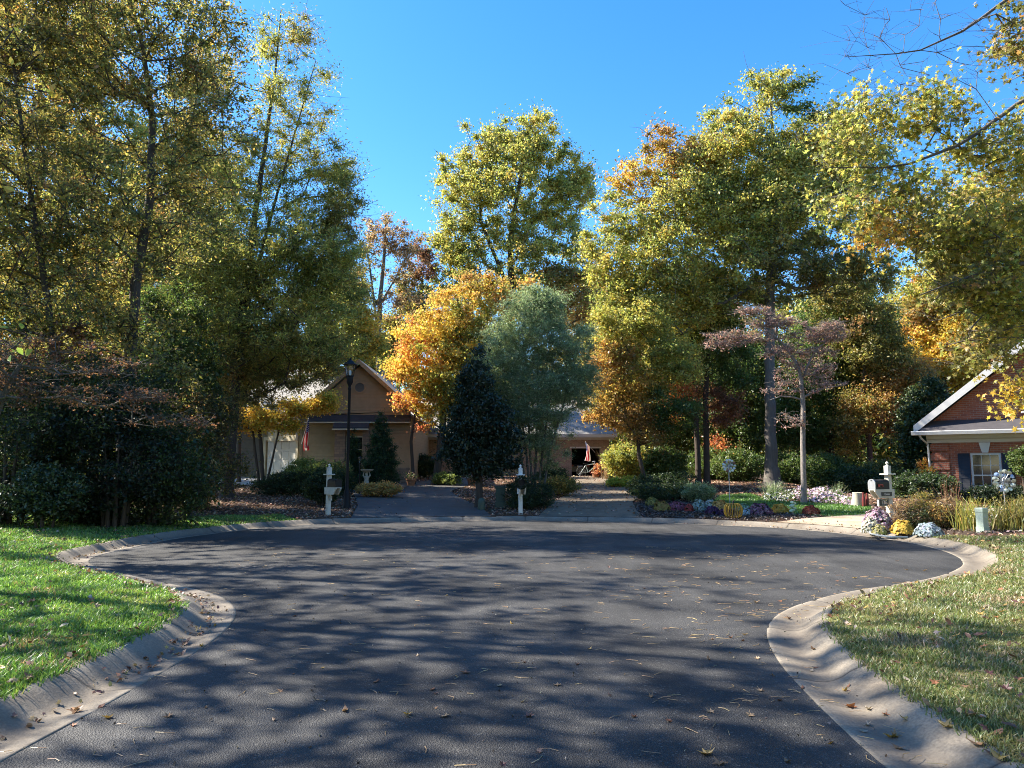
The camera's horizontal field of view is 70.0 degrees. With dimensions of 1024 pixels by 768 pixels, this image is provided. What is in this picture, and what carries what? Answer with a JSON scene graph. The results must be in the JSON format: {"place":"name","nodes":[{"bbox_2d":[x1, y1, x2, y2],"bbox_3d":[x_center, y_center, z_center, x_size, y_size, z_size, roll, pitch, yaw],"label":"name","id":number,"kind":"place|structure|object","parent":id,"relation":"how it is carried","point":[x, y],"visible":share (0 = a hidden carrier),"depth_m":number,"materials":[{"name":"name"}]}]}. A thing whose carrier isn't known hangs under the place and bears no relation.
{"place":"outdoors","nodes":[
{"label":"outdoors","id":0,"kind":"place"},
{"bbox_2d":[0,513,295,701],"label":"grass","id":1,"kind":"structure","parent":0,"point":[21,553],"depth_m":8.02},
{"bbox_2d":[350,478,490,517],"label":"driveway","id":2,"kind":"structure","parent":0,"point":[420,502],"depth_m":26.51,"materials":[{"name":"concrete"}]},
{"bbox_2d":[0,521,962,767],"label":"road","id":3,"kind":"structure","parent":0,"point":[216,564],"depth_m":6.44,"materials":[{"name":"asphalt"}]},
{"bbox_2d":[24,543,886,767],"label":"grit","id":4,"kind":"object","parent":3,"relation":"on","point":[517,682],"visible":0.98,"depth_m":5.73,"materials":[{"name":"gravel"}]},
{"bbox_2d":[0,546,946,766],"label":"fallen leaves","id":5,"kind":"object","parent":3,"relation":"on","point":[753,614],"visible":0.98,"depth_m":6.71,"materials":[{"name":"brown plant"}]},
{"bbox_2d":[1,516,1001,737],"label":"leaf litter","id":6,"kind":"object","parent":3,"relation":"on","point":[12,680],"visible":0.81,"depth_m":7.10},
{"bbox_2d":[0,475,1023,763],"bbox_3d":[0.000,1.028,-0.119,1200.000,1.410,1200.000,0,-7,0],"label":"ground","id":7,"kind":"structure","parent":0,"point":[250,509],"depth_m":16.50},
{"bbox_2d":[0,15,91,361],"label":"tree","id":8,"kind":"object","parent":7,"relation":"on","point":[50,92],"visible":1,"depth_m":4.34,"materials":[{"name":"green plant"}]},
{"bbox_2d":[0,347,99,525],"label":"camellia","id":9,"kind":"object","parent":7,"relation":"on","point":[11,465],"visible":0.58,"depth_m":17.37,"materials":[{"name":"green plant"}]},
{"bbox_2d":[0,457,100,528],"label":"camellia","id":10,"kind":"object","parent":7,"relation":"on","point":[51,505],"visible":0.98,"depth_m":16.55,"materials":[{"name":"green plant"}]},
{"bbox_2d":[0,347,134,524],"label":"camellia","id":11,"kind":"object","parent":7,"relation":"on","point":[66,461],"visible":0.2,"depth_m":18.23,"materials":[{"name":"green plant"}]},
{"bbox_2d":[0,0,134,378],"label":"forest tree","id":12,"kind":"object","parent":7,"relation":"on","point":[2,129],"visible":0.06,"depth_m":33.68,"materials":[{"name":"green plant"}]},
{"bbox_2d":[0,0,135,431],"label":"forest tree","id":13,"kind":"object","parent":7,"relation":"on","point":[51,238],"visible":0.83,"depth_m":20.02,"materials":[{"name":"green plant"}]},
{"bbox_2d":[0,317,174,477],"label":"understory tree","id":14,"kind":"object","parent":7,"relation":"on","point":[111,343],"visible":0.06,"depth_m":22.71,"materials":[{"name":"green plant"}]},
{"bbox_2d":[0,0,179,483],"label":"forest tree","id":15,"kind":"object","parent":7,"relation":"on","point":[130,122],"visible":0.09,"depth_m":30.77,"materials":[{"name":"green plant"}]},
{"bbox_2d":[15,352,197,527],"bbox_3d":[-9.803,1.363,18.233,4.045,4.479,2.988,0,-7,0],"label":"camellia","id":16,"kind":"object","parent":7,"relation":"on","point":[108,468],"visible":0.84,"depth_m":17.80,"materials":[{"name":"green plant"}]},
{"bbox_2d":[0,327,227,438],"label":"japanese maple","id":17,"kind":"object","parent":7,"relation":"on","point":[6,385],"visible":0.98,"depth_m":13.06,"materials":[{"name":"brown plant"}]},
{"bbox_2d":[1,513,281,670],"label":"leaf litter","id":18,"kind":"object","parent":7,"relation":"on","point":[69,654],"visible":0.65,"depth_m":8.70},
{"bbox_2d":[0,0,283,478],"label":"forest tree","id":19,"kind":"object","parent":7,"relation":"on","point":[145,222],"visible":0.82,"depth_m":21.56,"materials":[{"name":"green plant"}]},
{"bbox_2d":[91,361,238,527],"bbox_3d":[-9.084,1.502,18.944,4.077,4.426,3.136,0,-7,0],"label":"camellia","id":20,"kind":"object","parent":7,"relation":"on","point":[182,476],"visible":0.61,"depth_m":18.59,"materials":[{"name":"green plant"}]},
{"bbox_2d":[108,271,241,443],"bbox_3d":[-11.716,0.103,25.179,5.056,8.185,3.930,0,-7,0],"label":"understory tree","id":21,"kind":"object","parent":7,"relation":"on","point":[199,311],"visible":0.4,"depth_m":25.07,"materials":[{"name":"green plant"}]},
{"bbox_2d":[109,99,260,392],"bbox_3d":[-13.941,-3.848,31.862,6.775,17.016,5.013,0,-7,0],"label":"forest tree","id":22,"kind":"object","parent":7,"relation":"on","point":[177,197],"visible":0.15,"depth_m":31.44,"materials":[{"name":"green plant"}]},
{"bbox_2d":[108,37,280,297],"bbox_3d":[-16.444,-6.818,37.034,9.844,23.556,7.130,0,-7,0],"label":"forest tree","id":23,"kind":"object","parent":7,"relation":"on","point":[185,97],"visible":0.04,"depth_m":37.15,"materials":[{"name":"green plant"}]},
{"bbox_2d":[151,373,261,509],"bbox_3d":[-9.825,1.788,23.397,3.646,4.549,3.028,0,-7,0],"label":"camellia","id":24,"kind":"object","parent":7,"relation":"on","point":[224,417],"visible":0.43,"depth_m":23.35,"materials":[{"name":"green plant"}]},
{"bbox_2d":[179,322,315,481],"bbox_3d":[-13.579,0.771,36.120,8.476,8.395,4.422,0,-7,0],"label":"understory tree","id":25,"kind":"object","parent":7,"relation":"on","point":[239,450],"visible":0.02,"depth_m":35.85,"materials":[{"name":"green plant"}]},
{"bbox_2d":[141,0,388,498],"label":"willow oak","id":26,"kind":"object","parent":7,"relation":"on","point":[308,276],"visible":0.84,"depth_m":28.18,"materials":[{"name":"green plant"}]},
{"bbox_2d":[191,387,347,486],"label":"maple","id":27,"kind":"object","parent":7,"relation":"on","point":[317,405],"visible":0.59,"depth_m":32.82,"materials":[{"name":"yellow plant"}]},
{"bbox_2d":[115,359,438,482],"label":"tan house","id":28,"kind":"structure","parent":7,"relation":"on","point":[370,389],"depth_m":38.10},
{"bbox_2d":[241,439,253,476],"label":"front door","id":29,"kind":"structure","parent":28,"relation":"in","point":[247,444],"depth_m":40.87,"materials":[{"name":"beige"}]},
{"bbox_2d":[266,441,295,477],"bbox_3d":[-12.278,4.261,39.020,2.825,2.449,0.075,-5,-9,39],"label":"garage door","id":30,"kind":"structure","parent":28,"relation":"in","point":[285,450],"depth_m":39.10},
{"bbox_2d":[282,455,321,475],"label":"clipped hedge","id":31,"kind":"object","parent":7,"relation":"on","point":[302,462],"visible":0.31,"depth_m":32.01,"materials":[{"name":"green plant"}]},
{"bbox_2d":[243,465,361,496],"bbox_3d":[-8.384,3.895,29.256,4.680,1.351,0.906,0,-7,0],"label":"clipped hedge","id":32,"kind":"object","parent":7,"relation":"on","point":[277,487],"visible":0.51,"depth_m":29.16,"materials":[{"name":"green plant"}]},
{"bbox_2d":[298,468,343,505],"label":"dark shrub","id":33,"kind":"object","parent":7,"relation":"on","point":[315,491],"visible":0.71,"depth_m":25.72,"materials":[{"name":"green plant"}]},
{"bbox_2d":[295,458,353,479],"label":"clipped hedge","id":34,"kind":"object","parent":7,"relation":"on","point":[316,465],"visible":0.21,"depth_m":31.62,"materials":[{"name":"green plant"}]},
{"bbox_2d":[323,464,341,515],"bbox_3d":[-5.604,3.377,22.833,0.260,1.765,0.807,6,-9,-42],"label":"mailbox","id":35,"kind":"object","parent":7,"relation":"on","point":[333,486],"visible":0.93,"depth_m":22.87,"materials":[{"name":"white paint"}]},
{"bbox_2d":[302,269,394,378],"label":"forest tree","id":36,"kind":"object","parent":7,"relation":"on","point":[367,323],"visible":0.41,"depth_m":46.10,"materials":[{"name":"green plant"}]},
{"bbox_2d":[342,358,356,508],"bbox_3d":[-5.693,1.703,25.446,0.510,5.294,0.442,2,-7,-20],"label":"street lamp","id":37,"kind":"object","parent":7,"relation":"on","point":[346,494],"visible":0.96,"depth_m":25.40,"materials":[{"name":"metal"}]},
{"bbox_2d":[344,428,364,486],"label":"arborvitae","id":38,"kind":"object","parent":7,"relation":"on","point":[355,453],"visible":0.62,"depth_m":34.19,"materials":[{"name":"green plant"}]},
{"bbox_2d":[354,480,404,496],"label":"golden shrub","id":39,"kind":"object","parent":7,"relation":"on","point":[383,489],"visible":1,"depth_m":29.05,"materials":[{"name":"yellow plant"}]},
{"bbox_2d":[357,408,403,483],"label":"arborvitae","id":40,"kind":"object","parent":7,"relation":"on","point":[382,461],"visible":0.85,"depth_m":33.59,"materials":[{"name":"green plant"}]},
{"bbox_2d":[352,207,434,367],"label":"bare topped tree","id":41,"kind":"object","parent":7,"relation":"on","point":[407,251],"visible":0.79,"depth_m":53.01,"materials":[{"name":"brown plant"}]},
{"bbox_2d":[369,238,444,386],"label":"forest tree","id":42,"kind":"object","parent":7,"relation":"on","point":[426,254],"visible":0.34,"depth_m":60.57,"materials":[{"name":"yellow plant"}]},
{"bbox_2d":[418,453,434,478],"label":"dark shrub","id":43,"kind":"object","parent":7,"relation":"on","point":[426,465],"visible":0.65,"depth_m":41.46,"materials":[{"name":"green plant"}]},
{"bbox_2d":[3,381,906,474],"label":"undergrowth","id":44,"kind":"object","parent":7,"relation":"on","point":[884,456],"visible":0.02,"depth_m":48.63,"materials":[{"name":"green plant"}]},
{"bbox_2d":[376,262,544,483],"bbox_3d":[-2.547,-0.569,37.285,8.959,11.557,6.005,0,-7,0],"label":"maple","id":45,"kind":"object","parent":7,"relation":"on","point":[440,346],"visible":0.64,"depth_m":36.60,"materials":[{"name":"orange plant"}]},
{"bbox_2d":[430,340,528,506],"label":"magnolia","id":46,"kind":"object","parent":7,"relation":"on","point":[481,436],"visible":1,"depth_m":25.57,"materials":[{"name":"green plant"}]},
{"bbox_2d":[417,97,605,335],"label":"oak tree","id":47,"kind":"object","parent":7,"relation":"on","point":[526,149],"visible":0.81,"depth_m":50.91,"materials":[{"name":"green plant"}]},
{"bbox_2d":[0,516,1023,767],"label":"kerb","id":48,"kind":"structure","parent":7,"relation":"on","point":[924,738],"depth_m":5.72,"materials":[{"name":"concrete"}]},
{"bbox_2d":[1,474,1023,535],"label":"leaf litter","id":49,"kind":"object","parent":7,"relation":"on","point":[714,482],"visible":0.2,"depth_m":27.25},
{"bbox_2d":[411,398,616,475],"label":"pale brick house","id":50,"kind":"structure","parent":7,"relation":"on","point":[597,440],"depth_m":46.85,"materials":[{"name":"grey"}]},
{"bbox_2d":[497,472,558,508],"bbox_3d":[0.637,3.730,25.524,2.154,1.393,1.464,2,-7,-19],"label":"juniper bush","id":51,"kind":"object","parent":7,"relation":"on","point":[533,497],"visible":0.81,"depth_m":25.36,"materials":[{"name":"green plant"}]},
{"bbox_2d":[464,277,609,494],"bbox_3d":[0.970,0.125,28.230,5.760,8.814,4.066,0,-7,0],"label":"silver green shrub","id":52,"kind":"object","parent":7,"relation":"on","point":[516,368],"visible":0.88,"depth_m":27.76,"materials":[{"name":"grey plant"}]},
{"bbox_2d":[541,474,584,496],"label":"leafy shrub","id":53,"kind":"object","parent":7,"relation":"on","point":[559,482],"visible":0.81,"depth_m":29.89,"materials":[{"name":"green plant"}]},
{"bbox_2d":[556,260,614,377],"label":"forest tree","id":54,"kind":"object","parent":7,"relation":"on","point":[569,318],"visible":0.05,"depth_m":62.28,"materials":[{"name":"green plant"}]},
{"bbox_2d":[598,439,652,477],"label":"lime bush","id":55,"kind":"object","parent":7,"relation":"on","point":[618,459],"visible":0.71,"depth_m":37.76,"materials":[{"name":"yellow plant"}]},
{"bbox_2d":[624,473,662,494],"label":"bed shrub","id":56,"kind":"object","parent":7,"relation":"on","point":[638,481],"visible":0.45,"depth_m":29.93,"materials":[{"name":"green plant"}]},
{"bbox_2d":[575,329,714,454],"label":"understory tree","id":57,"kind":"object","parent":7,"relation":"on","point":[679,441],"visible":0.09,"depth_m":42.59,"materials":[{"name":"yellow plant"}]},
{"bbox_2d":[579,285,718,475],"bbox_3d":[5.978,0.179,33.216,6.523,9.487,4.324,0,-7,0],"label":"crape myrtle","id":58,"kind":"object","parent":7,"relation":"on","point":[666,359],"visible":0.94,"depth_m":32.78,"materials":[{"name":"yellow plant"}]},
{"bbox_2d":[625,480,681,500],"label":"bed shrub","id":59,"kind":"object","parent":7,"relation":"on","point":[647,490],"visible":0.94,"depth_m":27.53,"materials":[{"name":"green plant"}]},
{"bbox_2d":[638,443,691,483],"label":"leafy shrub","id":60,"kind":"object","parent":7,"relation":"on","point":[669,459],"visible":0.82,"depth_m":34.78,"materials":[{"name":"green plant"}]},
{"bbox_2d":[645,469,698,489],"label":"bed shrub","id":61,"kind":"object","parent":7,"relation":"on","point":[684,477],"visible":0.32,"depth_m":31.35,"materials":[{"name":"green plant"}]},
{"bbox_2d":[642,250,722,483],"bbox_3d":[8.510,-0.885,36.471,5.117,11.940,3.732,1,-7,-12],"label":"twin trunk tree","id":62,"kind":"object","parent":7,"relation":"on","point":[697,447],"visible":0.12,"depth_m":35.78,"materials":[{"name":"green plant"}]},
{"bbox_2d":[678,480,717,501],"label":"bed shrub","id":63,"kind":"object","parent":7,"relation":"on","point":[701,491],"visible":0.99,"depth_m":26.98,"materials":[{"name":"green plant"}]},
{"bbox_2d":[685,445,732,479],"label":"woodland bush","id":64,"kind":"object","parent":7,"relation":"on","point":[691,460],"visible":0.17,"depth_m":39.48,"materials":[{"name":"green plant"}]},
{"bbox_2d":[680,275,763,484],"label":"twin trunk tree","id":65,"kind":"object","parent":7,"relation":"on","point":[737,381],"visible":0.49,"depth_m":35.80,"materials":[{"name":"green plant"}]},
{"bbox_2d":[632,495,823,520],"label":"bark mulch","id":66,"kind":"object","parent":7,"relation":"on","point":[752,517],"visible":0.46,"depth_m":22.61,"materials":[{"name":"brown plant"}]},
{"bbox_2d":[710,446,764,481],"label":"woodland bush","id":67,"kind":"object","parent":7,"relation":"on","point":[745,470],"visible":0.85,"depth_m":37.32,"materials":[{"name":"green plant"}]},
{"bbox_2d":[692,326,787,464],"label":"understory tree","id":68,"kind":"object","parent":7,"relation":"on","point":[746,434],"visible":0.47,"depth_m":40.26,"materials":[{"name":"green plant"}]},
{"bbox_2d":[567,51,915,486],"bbox_3d":[11.015,-5.525,34.978,16.830,20.889,7.245,0,-7,0],"label":"oak","id":69,"kind":"object","parent":7,"relation":"on","point":[753,214],"visible":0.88,"depth_m":34.30,"materials":[{"name":"green plant"}]},
{"bbox_2d":[713,274,824,455],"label":"woodland tree","id":70,"kind":"object","parent":7,"relation":"on","point":[780,331],"visible":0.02,"depth_m":55.14,"materials":[{"name":"green plant"}]},
{"bbox_2d":[699,302,853,502],"bbox_3d":[9.604,0.637,26.093,5.776,7.358,1.502,0,-7,0],"label":"dogwood","id":71,"kind":"object","parent":7,"relation":"on","point":[824,330],"visible":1,"depth_m":26.25,"materials":[{"name":"brown plant"}]},
{"bbox_2d":[760,488,794,501],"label":"white groundcover","id":72,"kind":"object","parent":7,"relation":"on","point":[789,496],"visible":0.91,"depth_m":26.99,"materials":[{"name":"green plant"}]},
{"bbox_2d":[757,449,814,483],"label":"woodland bush","id":73,"kind":"object","parent":7,"relation":"on","point":[788,464],"visible":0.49,"depth_m":38.10,"materials":[{"name":"green plant"}]},
{"bbox_2d":[715,492,871,515],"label":"grass","id":74,"kind":"structure","parent":7,"relation":"on","point":[749,501],"depth_m":24.52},
{"bbox_2d":[790,485,851,504],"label":"pink groundcover","id":75,"kind":"object","parent":7,"relation":"on","point":[824,494],"visible":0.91,"depth_m":25.93,"materials":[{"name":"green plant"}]},
{"bbox_2d":[794,447,864,489],"bbox_3d":[14.095,3.835,32.778,3.129,2.003,2.477,0,-7,0],"label":"woodland bush","id":76,"kind":"object","parent":7,"relation":"on","point":[821,468],"visible":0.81,"depth_m":32.37,"materials":[{"name":"green plant"}]},
{"bbox_2d":[757,285,911,455],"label":"understory tree","id":77,"kind":"object","parent":7,"relation":"on","point":[791,438],"visible":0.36,"depth_m":41.55,"materials":[{"name":"green plant"}]},
{"bbox_2d":[775,256,935,466],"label":"woodland tree","id":78,"kind":"object","parent":7,"relation":"on","point":[883,442],"visible":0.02,"depth_m":49.51,"materials":[{"name":"yellow plant"}]},
{"bbox_2d":[829,464,883,493],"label":"woodland bush","id":79,"kind":"object","parent":7,"relation":"on","point":[856,478],"visible":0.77,"depth_m":30.33,"materials":[{"name":"green plant"}]},
{"bbox_2d":[795,275,951,461],"bbox_3d":[20.099,-0.303,40.366,8.040,12.676,5.503,0,-7,0],"label":"understory tree","id":80,"kind":"object","parent":7,"relation":"on","point":[851,422],"visible":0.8,"depth_m":39.65,"materials":[{"name":"green plant"}]},
{"bbox_2d":[862,506,892,530],"bbox_3d":[8.863,3.283,17.719,0.666,0.652,0.661,5,-8,-35],"label":"chrysanthemum","id":81,"kind":"object","parent":7,"relation":"on","point":[880,516],"visible":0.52,"depth_m":17.54,"materials":[{"name":"pink plant"}]},
{"bbox_2d":[868,462,895,520],"bbox_3d":[9.820,2.948,19.399,0.812,1.776,0.262,3,-7,-24],"label":"mailbox","id":82,"kind":"object","parent":7,"relation":"on","point":[879,488],"visible":0.94,"depth_m":19.36,"materials":[{"name":"white paint"}]},
{"bbox_2d":[856,454,907,488],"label":"woodland bush","id":83,"kind":"object","parent":7,"relation":"on","point":[879,464],"visible":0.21,"depth_m":32.51,"materials":[{"name":"green plant"}]},
{"bbox_2d":[795,0,1023,432],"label":"sweetgum tree","id":84,"kind":"object","parent":7,"relation":"on","point":[983,282],"visible":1,"depth_m":10.54,"materials":[{"name":"green plant"}]},
{"bbox_2d":[885,371,953,474],"bbox_3d":[19.342,2.368,33.945,3.374,5.976,3.237,4,-8,-34],"label":"evergreen holly","id":85,"kind":"object","parent":7,"relation":"on","point":[923,403],"visible":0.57,"depth_m":33.78,"materials":[{"name":"green plant"}]},
{"bbox_2d":[819,533,1023,767],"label":"grass","id":86,"kind":"structure","parent":7,"relation":"on","point":[916,609],"depth_m":6.19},
{"bbox_2d":[827,533,1023,757],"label":"leaf litter","id":87,"kind":"object","parent":7,"relation":"on","point":[925,700],"visible":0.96,"depth_m":7.46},
{"bbox_2d":[891,465,963,501],"bbox_3d":[15.309,3.734,27.227,2.838,1.408,2.532,0,-7,0],"label":"woodland bush","id":88,"kind":"object","parent":7,"relation":"on","point":[908,483],"visible":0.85,"depth_m":26.77,"materials":[{"name":"green plant"}]},
{"bbox_2d":[912,522,944,537],"bbox_3d":[9.303,3.267,16.336,0.598,0.355,0.597,0,-7,0],"label":"chrysanthemum","id":89,"kind":"object","parent":7,"relation":"on","point":[928,529],"visible":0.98,"depth_m":16.18,"materials":[{"name":"white plant"}]},
{"bbox_2d":[886,267,1023,396],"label":"maple","id":90,"kind":"object","parent":7,"relation":"on","point":[925,329],"visible":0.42,"depth_m":43.56,"materials":[{"name":"yellow plant"}]},
{"bbox_2d":[888,169,1023,364],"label":"forest tree","id":91,"kind":"object","parent":7,"relation":"on","point":[909,291],"visible":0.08,"depth_m":43.87,"materials":[{"name":"yellow plant"}]},
{"bbox_2d":[894,508,1023,533],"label":"bark mulch","id":92,"kind":"object","parent":7,"relation":"on","point":[991,531],"visible":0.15,"depth_m":16.40,"materials":[{"name":"brown plant"}]},
{"bbox_2d":[889,519,913,535],"bbox_3d":[9.025,3.323,16.890,0.513,0.381,0.513,0,-7,0],"label":"chrysanthemum","id":93,"kind":"object","parent":92,"relation":"on","point":[902,527],"visible":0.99,"depth_m":16.75,"materials":[{"name":"yellow plant"}]},
{"bbox_2d":[880,487,946,528],"bbox_3d":[9.901,3.021,17.732,1.646,1.118,1.187,2,-7,-16],"label":"spirea","id":94,"kind":"object","parent":92,"relation":"on","point":[915,515],"visible":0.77,"depth_m":17.68,"materials":[{"name":"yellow plant"}]},
{"bbox_2d":[920,493,967,528],"bbox_3d":[10.363,3.062,17.497,1.351,0.929,1.000,0,-7,0],"label":"spirea","id":95,"kind":"object","parent":92,"relation":"on","point":[944,520],"visible":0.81,"depth_m":17.34,"materials":[{"name":"brown plant"}]},
{"bbox_2d":[932,492,996,530],"bbox_3d":[10.544,2.942,16.913,1.064,0.876,1.164,5,-8,-34],"label":"reed clump","id":96,"kind":"object","parent":7,"relation":"on","point":[967,521],"visible":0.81,"depth_m":16.80,"materials":[{"name":"yellow plant"}]},
{"bbox_2d":[911,339,1023,505],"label":"brick house","id":97,"kind":"structure","parent":7,"relation":"on","point":[971,444],"depth_m":28.06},
{"bbox_2d":[970,453,1003,493],"bbox_3d":[18.071,3.476,27.816,0.980,1.680,0.080,-5,-8,35],"label":"window","id":98,"kind":"structure","parent":97,"relation":"in","point":[984,466],"depth_m":27.88,"materials":[{"name":"white glass"}]},
{"bbox_2d":[975,508,989,532],"bbox_3d":[10.511,3.093,16.340,0.192,0.645,0.192,3,-7,-22],"label":"utility pedestal","id":99,"kind":"object","parent":7,"relation":"on","point":[982,522],"visible":0.86,"depth_m":16.28,"materials":[{"name":"green plastic"}]},
{"bbox_2d":[953,482,1023,505],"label":"foundation shrub","id":100,"kind":"object","parent":7,"relation":"on","point":[987,492],"visible":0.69,"depth_m":26.25,"materials":[{"name":"green plant"}]},
{"bbox_2d":[973,491,1023,531],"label":"reed clump","id":101,"kind":"object","parent":7,"relation":"on","point":[1007,519],"visible":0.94,"depth_m":16.39,"materials":[{"name":"yellow plant"}]},
{"bbox_2d":[992,469,1015,504],"bbox_3d":[14.960,3.275,22.220,0.721,1.355,0.195,0,-7,0],"label":"wind spinner","id":102,"kind":"object","parent":7,"relation":"on","point":[1003,481],"visible":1,"depth_m":22.21,"materials":[{"name":"metal"}]},
{"bbox_2d":[1003,444,1023,493],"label":"tree","id":103,"kind":"object","parent":7,"relation":"on","point":[1016,459],"visible":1,"depth_m":26.41,"materials":[{"name":"green plant"}]},
{"bbox_2d":[0,0,1023,436],"label":"sky","id":104,"kind":"structure","parent":0,"point":[415,68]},
{"bbox_2d":[539,476,641,516],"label":"driveway","id":105,"kind":"structure","parent":0,"point":[598,509],"depth_m":27.05,"materials":[{"name":"concrete"}]},
{"bbox_2d":[781,508,993,527],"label":"driveway","id":106,"kind":"structure","parent":0,"point":[849,520],"depth_m":20.23,"materials":[{"name":"concrete"}]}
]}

